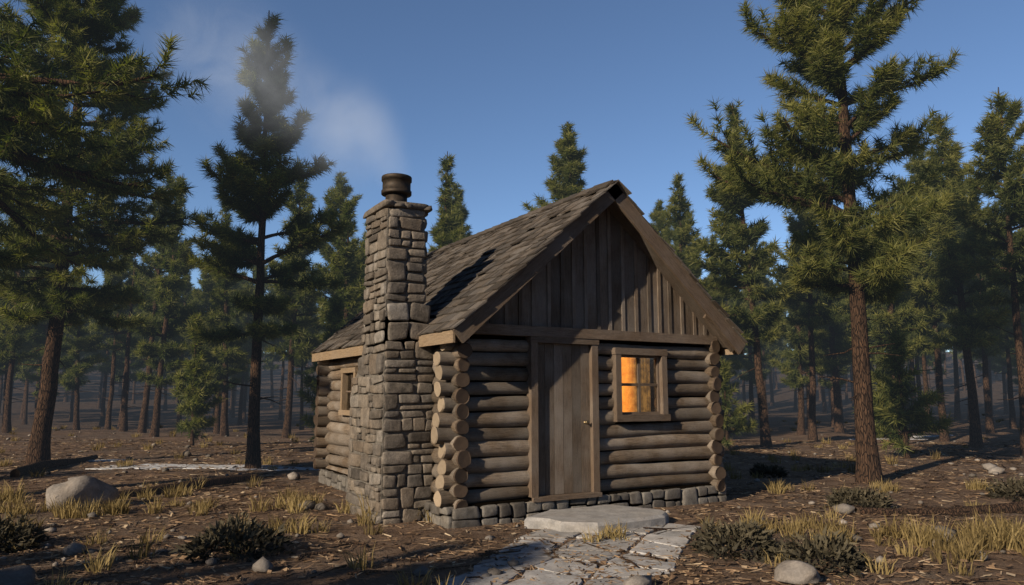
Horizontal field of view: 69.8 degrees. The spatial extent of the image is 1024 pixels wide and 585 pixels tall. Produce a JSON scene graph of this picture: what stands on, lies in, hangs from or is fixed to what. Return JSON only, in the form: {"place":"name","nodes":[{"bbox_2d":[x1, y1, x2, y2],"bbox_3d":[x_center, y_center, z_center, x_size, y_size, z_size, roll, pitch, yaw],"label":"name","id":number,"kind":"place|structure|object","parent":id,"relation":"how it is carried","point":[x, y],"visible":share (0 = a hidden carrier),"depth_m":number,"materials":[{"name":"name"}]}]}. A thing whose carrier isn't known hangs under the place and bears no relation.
{"place":"outdoors","nodes":[
{"label":"outdoors","id":0,"kind":"place"},
{"bbox_2d":[0,352,1023,584],"bbox_3d":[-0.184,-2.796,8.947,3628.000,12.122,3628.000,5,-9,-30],"label":"ground","id":1,"kind":"structure","parent":0,"point":[780,412],"depth_m":12.22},
{"bbox_2d":[0,375,4,413],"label":"forest pine","id":2,"kind":"object","parent":1,"relation":"on","point":[1,382],"depth_m":57.79,"materials":[{"name":"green plant"}]},
{"bbox_2d":[0,565,34,584],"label":"boulder","id":3,"kind":"object","parent":1,"relation":"on","point":[20,575],"visible":0.98,"depth_m":6.01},
{"bbox_2d":[0,269,41,431],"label":"forest pine","id":4,"kind":"object","parent":1,"relation":"on","point":[30,346],"visible":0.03,"depth_m":36.93,"materials":[{"name":"green plant"}]},
{"bbox_2d":[0,218,48,432],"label":"pine","id":5,"kind":"object","parent":1,"relation":"on","point":[10,346],"visible":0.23,"depth_m":29.68,"materials":[{"name":"green plant"}]},
{"bbox_2d":[13,334,35,418],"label":"forest pine","id":6,"kind":"object","parent":1,"relation":"on","point":[30,382],"visible":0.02,"depth_m":52.42,"materials":[{"name":"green plant"}]},
{"bbox_2d":[14,337,37,424],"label":"forest pine","id":7,"kind":"object","parent":1,"relation":"on","point":[24,368],"visible":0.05,"depth_m":46.84,"materials":[{"name":"green plant"}]},
{"bbox_2d":[17,255,66,415],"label":"forest pine","id":8,"kind":"object","parent":1,"relation":"on","point":[34,360],"visible":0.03,"depth_m":42.54,"materials":[{"name":"green plant"}]},
{"bbox_2d":[22,231,74,396],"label":"forest pine","id":9,"kind":"object","parent":1,"relation":"on","point":[40,339],"visible":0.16,"depth_m":35.71,"materials":[{"name":"green plant"}]},
{"bbox_2d":[23,326,74,396],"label":"forest pine","id":10,"kind":"object","parent":1,"relation":"on","point":[32,377],"visible":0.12,"depth_m":39.24,"materials":[{"name":"green plant"}]},
{"bbox_2d":[61,316,92,420],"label":"forest pine","id":11,"kind":"object","parent":1,"relation":"on","point":[82,353],"visible":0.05,"depth_m":51.02,"materials":[{"name":"green plant"}]},
{"bbox_2d":[45,475,119,509],"bbox_3d":[-6.164,2.829,10.483,0.640,0.450,0.929,-7,-11,41],"label":"boulder","id":12,"kind":"object","parent":1,"relation":"on","point":[95,489],"visible":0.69,"depth_m":10.25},
{"bbox_2d":[69,319,97,415],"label":"forest pine","id":13,"kind":"object","parent":1,"relation":"on","point":[93,369],"visible":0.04,"depth_m":54.86,"materials":[{"name":"green plant"}]},
{"bbox_2d":[58,264,110,429],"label":"pine","id":14,"kind":"object","parent":1,"relation":"on","point":[76,372],"visible":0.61,"depth_m":33.55,"materials":[{"name":"green plant"}]},
{"bbox_2d":[87,340,111,408],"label":"forest pine","id":15,"kind":"object","parent":1,"relation":"on","point":[99,396],"visible":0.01,"depth_m":63.47,"materials":[{"name":"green plant"}]},
{"bbox_2d":[0,0,210,290],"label":"pine","id":16,"kind":"object","parent":1,"relation":"on","point":[20,87],"visible":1,"depth_m":11.79,"materials":[{"name":"green plant"}]},
{"bbox_2d":[87,256,125,425],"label":"forest pine","id":17,"kind":"object","parent":1,"relation":"on","point":[105,369],"visible":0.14,"depth_m":48.78,"materials":[{"name":"green plant"}]},
{"bbox_2d":[0,0,214,465],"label":"pine","id":18,"kind":"object","parent":1,"relation":"on","point":[94,24],"visible":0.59,"depth_m":16.90,"materials":[{"name":"green plant"}]},
{"bbox_2d":[89,252,145,429],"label":"pine","id":19,"kind":"object","parent":1,"relation":"on","point":[116,339],"visible":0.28,"depth_m":35.70,"materials":[{"name":"green plant"}]},
{"bbox_2d":[102,254,139,431],"bbox_3d":[-17.145,2.271,32.814,2.101,8.325,2.002,4,-8,-28],"label":"pine snag","id":20,"kind":"object","parent":1,"relation":"on","point":[123,426],"visible":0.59,"depth_m":32.59,"materials":[{"name":"brown plant"}]},
{"bbox_2d":[98,266,147,426],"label":"forest pine","id":21,"kind":"object","parent":1,"relation":"on","point":[118,365],"visible":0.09,"depth_m":46.43,"materials":[{"name":"green plant"}]},
{"bbox_2d":[124,360,145,403],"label":"forest pine","id":22,"kind":"object","parent":1,"relation":"on","point":[133,395],"visible":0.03,"depth_m":68.91,"materials":[{"name":"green plant"}]},
{"bbox_2d":[117,267,177,426],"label":"forest pine","id":23,"kind":"object","parent":1,"relation":"on","point":[135,358],"visible":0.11,"depth_m":45.33,"materials":[{"name":"green plant"}]},
{"bbox_2d":[121,174,194,432],"bbox_3d":[-15.773,0.386,32.854,3.222,12.200,3.931,4,-10,-16],"label":"forest pine","id":24,"kind":"object","parent":1,"relation":"on","point":[143,271],"visible":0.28,"depth_m":32.18,"materials":[{"name":"green plant"}]},
{"bbox_2d":[156,274,169,410],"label":"forest pine","id":25,"kind":"object","parent":1,"relation":"on","point":[165,403],"depth_m":61.69,"materials":[{"name":"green plant"}]},
{"bbox_2d":[124,174,210,436],"bbox_3d":[-13.973,0.535,29.540,2.481,11.048,3.419,-3,-8,18],"label":"pine","id":26,"kind":"object","parent":1,"relation":"on","point":[165,293],"visible":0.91,"depth_m":29.34,"materials":[{"name":"green plant"}]},
{"bbox_2d":[153,273,207,426],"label":"forest pine","id":27,"kind":"object","parent":1,"relation":"on","point":[189,298],"visible":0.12,"depth_m":42.21,"materials":[{"name":"green plant"}]},
{"bbox_2d":[169,311,225,445],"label":"young pine tree","id":28,"kind":"object","parent":1,"relation":"on","point":[195,406],"visible":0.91,"depth_m":22.57,"materials":[{"name":"green plant"}]},
{"bbox_2d":[178,255,232,418],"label":"pine","id":29,"kind":"object","parent":1,"relation":"on","point":[201,293],"visible":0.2,"depth_m":39.92,"materials":[{"name":"green plant"}]},
{"bbox_2d":[192,203,251,435],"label":"forest pine","id":30,"kind":"object","parent":1,"relation":"on","point":[219,317],"visible":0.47,"depth_m":30.13,"materials":[{"name":"green plant"}]},
{"bbox_2d":[200,285,250,433],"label":"forest pine","id":31,"kind":"object","parent":1,"relation":"on","point":[216,430],"visible":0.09,"depth_m":32.37,"materials":[{"name":"green plant"}]},
{"bbox_2d":[213,273,242,423],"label":"forest pine","id":32,"kind":"object","parent":1,"relation":"on","point":[234,320],"visible":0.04,"depth_m":45.89,"materials":[{"name":"green plant"}]},
{"bbox_2d":[229,374,235,417],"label":"forest pine","id":33,"kind":"object","parent":1,"relation":"on","point":[233,405],"depth_m":57.05,"materials":[{"name":"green plant"}]},
{"bbox_2d":[229,277,263,424],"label":"pine","id":34,"kind":"object","parent":1,"relation":"on","point":[247,346],"visible":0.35,"depth_m":43.91,"materials":[{"name":"green plant"}]},
{"bbox_2d":[236,245,275,422],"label":"forest pine","id":35,"kind":"object","parent":1,"relation":"on","point":[253,270],"visible":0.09,"depth_m":49.42,"materials":[{"name":"green plant"}]},
{"bbox_2d":[182,10,354,467],"bbox_3d":[-5.603,-1.254,16.780,4.379,10.913,2.819,0,-7,2],"label":"pine tree","id":36,"kind":"object","parent":1,"relation":"on","point":[245,192],"visible":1,"depth_m":16.55,"materials":[{"name":"green plant"}]},
{"bbox_2d":[261,288,286,407],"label":"forest pine","id":37,"kind":"object","parent":1,"relation":"on","point":[271,367],"visible":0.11,"depth_m":67.49,"materials":[{"name":"green plant"}]},
{"bbox_2d":[262,288,287,419],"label":"forest pine","id":38,"kind":"object","parent":1,"relation":"on","point":[278,358],"visible":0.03,"depth_m":53.45,"materials":[{"name":"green plant"}]},
{"bbox_2d":[265,239,317,372],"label":"forest pine","id":39,"kind":"object","parent":1,"relation":"on","point":[279,338],"visible":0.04,"depth_m":47.72,"materials":[{"name":"green plant"}]},
{"bbox_2d":[263,168,328,437],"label":"forest pine","id":40,"kind":"object","parent":1,"relation":"on","point":[303,345],"visible":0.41,"depth_m":29.77,"materials":[{"name":"green plant"}]},
{"bbox_2d":[279,270,321,429],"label":"pine","id":41,"kind":"object","parent":1,"relation":"on","point":[300,364],"visible":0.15,"depth_m":37.51,"materials":[{"name":"green plant"}]},
{"bbox_2d":[295,291,349,444],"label":"young pine tree","id":42,"kind":"object","parent":1,"relation":"on","point":[332,320],"visible":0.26,"depth_m":21.44,"materials":[{"name":"green plant"}]},
{"bbox_2d":[302,170,364,335],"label":"forest pine","id":43,"kind":"object","parent":1,"relation":"on","point":[337,194],"visible":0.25,"depth_m":33.42,"materials":[{"name":"green plant"}]},
{"bbox_2d":[309,196,365,355],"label":"pine","id":44,"kind":"object","parent":1,"relation":"on","point":[355,288],"visible":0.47,"depth_m":26.89,"materials":[{"name":"green plant"}]},
{"bbox_2d":[326,221,366,318],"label":"forest pine","id":45,"kind":"object","parent":1,"relation":"on","point":[360,256],"visible":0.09,"depth_m":30.97,"materials":[{"name":"green plant"}]},
{"bbox_2d":[345,173,434,524],"bbox_3d":[-1.676,0.741,10.139,0.778,4.720,1.469,5,-9,-30],"label":"stone chimney","id":46,"kind":"object","parent":1,"relation":"on","point":[390,461],"visible":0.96,"depth_m":9.60,"materials":[{"name":"stone"}]},
{"bbox_2d":[427,151,467,251],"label":"pine","id":47,"kind":"object","parent":1,"relation":"on","point":[444,231],"visible":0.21,"depth_m":28.50,"materials":[{"name":"green plant"}]},
{"bbox_2d":[427,182,473,252],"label":"forest pine","id":48,"kind":"object","parent":1,"relation":"on","point":[457,191],"visible":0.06,"depth_m":36.08,"materials":[{"name":"green plant"}]},
{"bbox_2d":[452,208,467,239],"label":"pine","id":49,"kind":"object","parent":1,"relation":"on","point":[461,215],"visible":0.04,"depth_m":30.68,"materials":[{"name":"green plant"}]},
{"bbox_2d":[0,462,1023,579],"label":"shrubs","id":50,"kind":"object","parent":1,"relation":"on","point":[741,534],"visible":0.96,"depth_m":7.39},
{"bbox_2d":[0,440,1023,584],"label":"fallen twigs","id":51,"kind":"object","parent":1,"relation":"on","point":[487,552],"visible":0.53,"depth_m":8.64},
{"bbox_2d":[0,431,1023,584],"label":"scattered stones","id":52,"kind":"object","parent":1,"relation":"on","point":[262,564],"visible":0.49,"depth_m":8.24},
{"bbox_2d":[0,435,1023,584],"bbox_3d":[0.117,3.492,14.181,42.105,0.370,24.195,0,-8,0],"label":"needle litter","id":53,"kind":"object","parent":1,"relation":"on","point":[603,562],"visible":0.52,"depth_m":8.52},
{"bbox_2d":[0,413,1023,584],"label":"dry grass tufts","id":54,"kind":"object","parent":1,"relation":"on","point":[1003,535],"visible":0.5,"depth_m":8.51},
{"bbox_2d":[10,455,1023,514],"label":"fallen logs","id":55,"kind":"object","parent":1,"relation":"on","point":[1012,507],"visible":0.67,"depth_m":11.80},
{"bbox_2d":[313,207,726,528],"bbox_3d":[-0.186,1.173,12.708,4.982,4.570,5.847,5,-9,-30],"label":"log cabin","id":56,"kind":"object","parent":1,"relation":"on","point":[530,418],"visible":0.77,"depth_m":10.19,"materials":[{"name":"brown wood"}]},
{"bbox_2d":[311,179,747,361],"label":"cabin roof","id":57,"kind":"structure","parent":56,"relation":"on","point":[476,281],"depth_m":10.67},
{"bbox_2d":[621,357,650,411],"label":"window panes","id":58,"kind":"structure","parent":56,"relation":"attached to","point":[629,393],"depth_m":11.04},
{"bbox_2d":[86,435,954,470],"bbox_3d":[4.082,4.680,21.721,30.804,0.215,4.707,4,-9,-24],"label":"snow patch","id":59,"kind":"object","parent":1,"relation":"on","point":[150,466],"visible":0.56,"depth_m":16.12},
{"bbox_2d":[520,120,588,212],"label":"pine","id":60,"kind":"object","parent":1,"relation":"on","point":[568,167],"visible":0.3,"depth_m":28.68,"materials":[{"name":"green plant"}]},
{"bbox_2d":[524,505,668,533],"bbox_3d":[1.038,2.842,9.152,1.831,0.186,1.179,5,-9,-30],"label":"doorstep stone","id":61,"kind":"object","parent":1,"relation":"on","point":[582,519],"visible":0.87,"depth_m":8.86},
{"bbox_2d":[649,198,672,243],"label":"forest pine","id":62,"kind":"object","parent":1,"relation":"on","point":[657,216],"visible":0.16,"depth_m":35.45,"materials":[{"name":"green plant"}]},
{"bbox_2d":[661,172,725,302],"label":"pine","id":63,"kind":"object","parent":1,"relation":"on","point":[680,234],"visible":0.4,"depth_m":30.20,"materials":[{"name":"green plant"}]},
{"bbox_2d":[702,232,745,429],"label":"pine","id":64,"kind":"object","parent":1,"relation":"on","point":[735,364],"visible":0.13,"depth_m":33.85,"materials":[{"name":"green plant"}]},
{"bbox_2d":[719,358,759,450],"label":"young pine tree","id":65,"kind":"object","parent":1,"relation":"on","point":[729,422],"visible":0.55,"depth_m":20.95,"materials":[{"name":"green plant"}]},
{"bbox_2d":[736,310,747,404],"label":"forest pine","id":66,"kind":"object","parent":1,"relation":"on","point":[743,391],"visible":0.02,"depth_m":64.18,"materials":[{"name":"green plant"}]},
{"bbox_2d":[724,252,776,421],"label":"forest pine","id":67,"kind":"object","parent":1,"relation":"on","point":[748,363],"visible":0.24,"depth_m":39.72,"materials":[{"name":"green plant"}]},
{"bbox_2d":[688,99,813,446],"bbox_3d":[7.337,-0.629,23.366,3.924,11.517,2.870,2,-8,-16],"label":"pine","id":68,"kind":"object","parent":1,"relation":"on","point":[737,236],"visible":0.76,"depth_m":23.01,"materials":[{"name":"green plant"}]},
{"bbox_2d":[727,240,779,418],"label":"forest pine","id":69,"kind":"object","parent":1,"relation":"on","point":[765,281],"visible":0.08,"depth_m":45.09,"materials":[{"name":"green plant"}]},
{"bbox_2d":[744,278,789,392],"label":"forest pine","id":70,"kind":"object","parent":1,"relation":"on","point":[776,345],"visible":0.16,"depth_m":52.07,"materials":[{"name":"green plant"}]},
{"bbox_2d":[752,346,783,413],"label":"forest pine","id":71,"kind":"object","parent":1,"relation":"on","point":[769,370],"visible":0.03,"depth_m":55.82,"materials":[{"name":"green plant"}]},
{"bbox_2d":[767,284,786,405],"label":"forest pine","id":72,"kind":"object","parent":1,"relation":"on","point":[771,390],"visible":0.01,"depth_m":69.50,"materials":[{"name":"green plant"}]},
{"bbox_2d":[777,311,797,410],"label":"forest pine","id":73,"kind":"object","parent":1,"relation":"on","point":[785,344],"visible":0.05,"depth_m":63.39,"materials":[{"name":"green plant"}]},
{"bbox_2d":[785,312,806,417],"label":"forest pine","id":74,"kind":"object","parent":1,"relation":"on","point":[795,361],"visible":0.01,"depth_m":49.65,"materials":[{"name":"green plant"}]},
{"bbox_2d":[774,560,819,583],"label":"boulder","id":75,"kind":"object","parent":1,"relation":"on","point":[793,571],"visible":1,"depth_m":6.23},
{"bbox_2d":[768,233,830,434],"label":"forest pine","id":76,"kind":"object","parent":1,"relation":"on","point":[798,337],"visible":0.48,"depth_m":30.25,"materials":[{"name":"green plant"}]},
{"bbox_2d":[774,265,828,428],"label":"forest pine","id":77,"kind":"object","parent":1,"relation":"on","point":[807,384],"depth_m":35.23,"materials":[{"name":"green plant"}]},
{"bbox_2d":[761,168,849,440],"bbox_3d":[11.062,0.309,27.370,2.738,10.784,3.848,4,-8,-17],"label":"pine","id":78,"kind":"object","parent":1,"relation":"on","point":[820,313],"visible":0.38,"depth_m":26.91,"materials":[{"name":"green plant"}]},
{"bbox_2d":[821,375,827,412],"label":"forest pine","id":79,"kind":"object","parent":1,"relation":"on","point":[824,407],"depth_m":58.05,"materials":[{"name":"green plant"}]},
{"bbox_2d":[684,0,965,483],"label":"pine","id":80,"kind":"object","parent":1,"relation":"on","point":[813,42],"visible":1,"depth_m":13.81,"materials":[{"name":"green plant"}]},
{"bbox_2d":[799,218,851,432],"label":"pine","id":81,"kind":"object","parent":1,"relation":"on","point":[833,361],"visible":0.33,"depth_m":32.62,"materials":[{"name":"green plant"}]},
{"bbox_2d":[816,292,851,426],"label":"forest pine","id":82,"kind":"object","parent":1,"relation":"on","point":[829,384],"visible":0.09,"depth_m":36.97,"materials":[{"name":"green plant"}]},
{"bbox_2d":[820,264,866,421],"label":"forest pine","id":83,"kind":"object","parent":1,"relation":"on","point":[838,369],"depth_m":41.62,"materials":[{"name":"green plant"}]},
{"bbox_2d":[844,365,849,402],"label":"forest pine","id":84,"kind":"object","parent":1,"relation":"on","point":[846,390],"depth_m":70.42,"materials":[{"name":"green plant"}]},
{"bbox_2d":[848,363,853,408],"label":"forest pine","id":85,"kind":"object","parent":1,"relation":"on","point":[851,379],"visible":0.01,"depth_m":63.91,"materials":[{"name":"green plant"}]},
{"bbox_2d":[845,207,881,394],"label":"forest pine","id":86,"kind":"object","parent":1,"relation":"on","point":[871,362],"visible":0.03,"depth_m":43.66,"materials":[{"name":"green plant"}]},
{"bbox_2d":[867,241,916,428],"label":"forest pine","id":87,"kind":"object","parent":1,"relation":"on","point":[873,340],"visible":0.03,"depth_m":34.83,"materials":[{"name":"green plant"}]},
{"bbox_2d":[848,192,944,443],"bbox_3d":[13.037,0.878,25.058,2.556,9.011,2.993,3,-6,-21],"label":"pine","id":88,"kind":"object","parent":1,"relation":"on","point":[895,315],"visible":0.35,"depth_m":24.54,"materials":[{"name":"green plant"}]},
{"bbox_2d":[863,184,931,413],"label":"forest pine","id":89,"kind":"object","parent":1,"relation":"on","point":[911,364],"visible":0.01,"depth_m":37.76,"materials":[{"name":"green plant"}]},
{"bbox_2d":[852,326,956,458],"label":"young pine tree","id":90,"kind":"object","parent":1,"relation":"on","point":[889,413],"visible":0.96,"depth_m":18.46,"materials":[{"name":"green plant"}]},
{"bbox_2d":[881,304,945,397],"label":"forest pine","id":91,"kind":"object","parent":1,"relation":"on","point":[918,379],"visible":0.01,"depth_m":40.70,"materials":[{"name":"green plant"}]},
{"bbox_2d":[885,230,949,431],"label":"forest pine","id":92,"kind":"object","parent":1,"relation":"on","point":[922,353],"visible":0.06,"depth_m":31.96,"materials":[{"name":"green plant"}]},
{"bbox_2d":[874,148,981,441],"bbox_3d":[15.695,-0.048,27.246,4.530,11.544,3.068,-1,-8,8],"label":"pine","id":93,"kind":"object","parent":1,"relation":"on","point":[913,165],"visible":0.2,"depth_m":26.88,"materials":[{"name":"green plant"}]},
{"bbox_2d":[914,355,943,409],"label":"forest pine","id":94,"kind":"object","parent":1,"relation":"on","point":[931,365],"visible":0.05,"depth_m":58.41,"materials":[{"name":"green plant"}]},
{"bbox_2d":[919,322,952,390],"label":"forest pine","id":95,"kind":"object","parent":1,"relation":"on","point":[943,358],"visible":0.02,"depth_m":47.61,"materials":[{"name":"green plant"}]},
{"bbox_2d":[930,306,961,419],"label":"forest pine","id":96,"kind":"object","parent":1,"relation":"on","point":[957,412],"depth_m":41.73,"materials":[{"name":"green plant"}]},
{"bbox_2d":[948,308,965,390],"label":"forest pine","id":97,"kind":"object","parent":1,"relation":"on","point":[962,371],"visible":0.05,"depth_m":75.83,"materials":[{"name":"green plant"}]},
{"bbox_2d":[906,111,1011,447],"bbox_3d":[13.938,-0.421,23.128,2.884,11.029,3.744,-4,-9,28],"label":"pine","id":98,"kind":"object","parent":1,"relation":"on","point":[948,248],"visible":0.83,"depth_m":22.81,"materials":[{"name":"green plant"}]},
{"bbox_2d":[937,179,996,422],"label":"forest pine","id":99,"kind":"object","parent":1,"relation":"on","point":[954,325],"depth_m":37.26,"materials":[{"name":"green plant"}]},
{"bbox_2d":[958,349,995,411],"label":"forest pine","id":100,"kind":"object","parent":1,"relation":"on","point":[961,354],"visible":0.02,"depth_m":55.50,"materials":[{"name":"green plant"}]},
{"bbox_2d":[941,192,1023,432],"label":"pine","id":101,"kind":"object","parent":1,"relation":"on","point":[984,354],"visible":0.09,"depth_m":29.68,"materials":[{"name":"green plant"}]},
{"bbox_2d":[949,87,1023,454],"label":"pine","id":102,"kind":"object","parent":1,"relation":"on","point":[988,177],"visible":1,"depth_m":20.43,"materials":[{"name":"green plant"}]},
{"bbox_2d":[972,344,1005,413],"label":"forest pine","id":103,"kind":"object","parent":1,"relation":"on","point":[991,365],"visible":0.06,"depth_m":49.32,"materials":[{"name":"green plant"}]},
{"bbox_2d":[990,327,1010,413],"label":"forest pine","id":104,"kind":"object","parent":1,"relation":"on","point":[1005,402],"visible":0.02,"depth_m":51.66,"materials":[{"name":"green plant"}]},
{"bbox_2d":[981,200,1023,428],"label":"pine","id":105,"kind":"object","parent":1,"relation":"on","point":[1008,345],"visible":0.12,"depth_m":32.70,"materials":[{"name":"green plant"}]},
{"bbox_2d":[992,296,1018,390],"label":"forest pine","id":106,"kind":"object","parent":1,"relation":"on","point":[1003,361],"visible":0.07,"depth_m":43.55,"materials":[{"name":"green plant"}]},
{"bbox_2d":[998,231,1023,366],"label":"forest pine","id":107,"kind":"object","parent":1,"relation":"on","point":[1013,360],"visible":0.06,"depth_m":39.44,"materials":[{"name":"green plant"}]},
{"bbox_2d":[0,0,1023,351],"label":"sky","id":108,"kind":"structure","parent":0,"point":[392,86],"materials":[{"name":"blue"}]},
{"bbox_2d":[440,523,700,584],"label":"flagstone path","id":109,"kind":"structure","parent":0,"point":[547,576],"depth_m":7.16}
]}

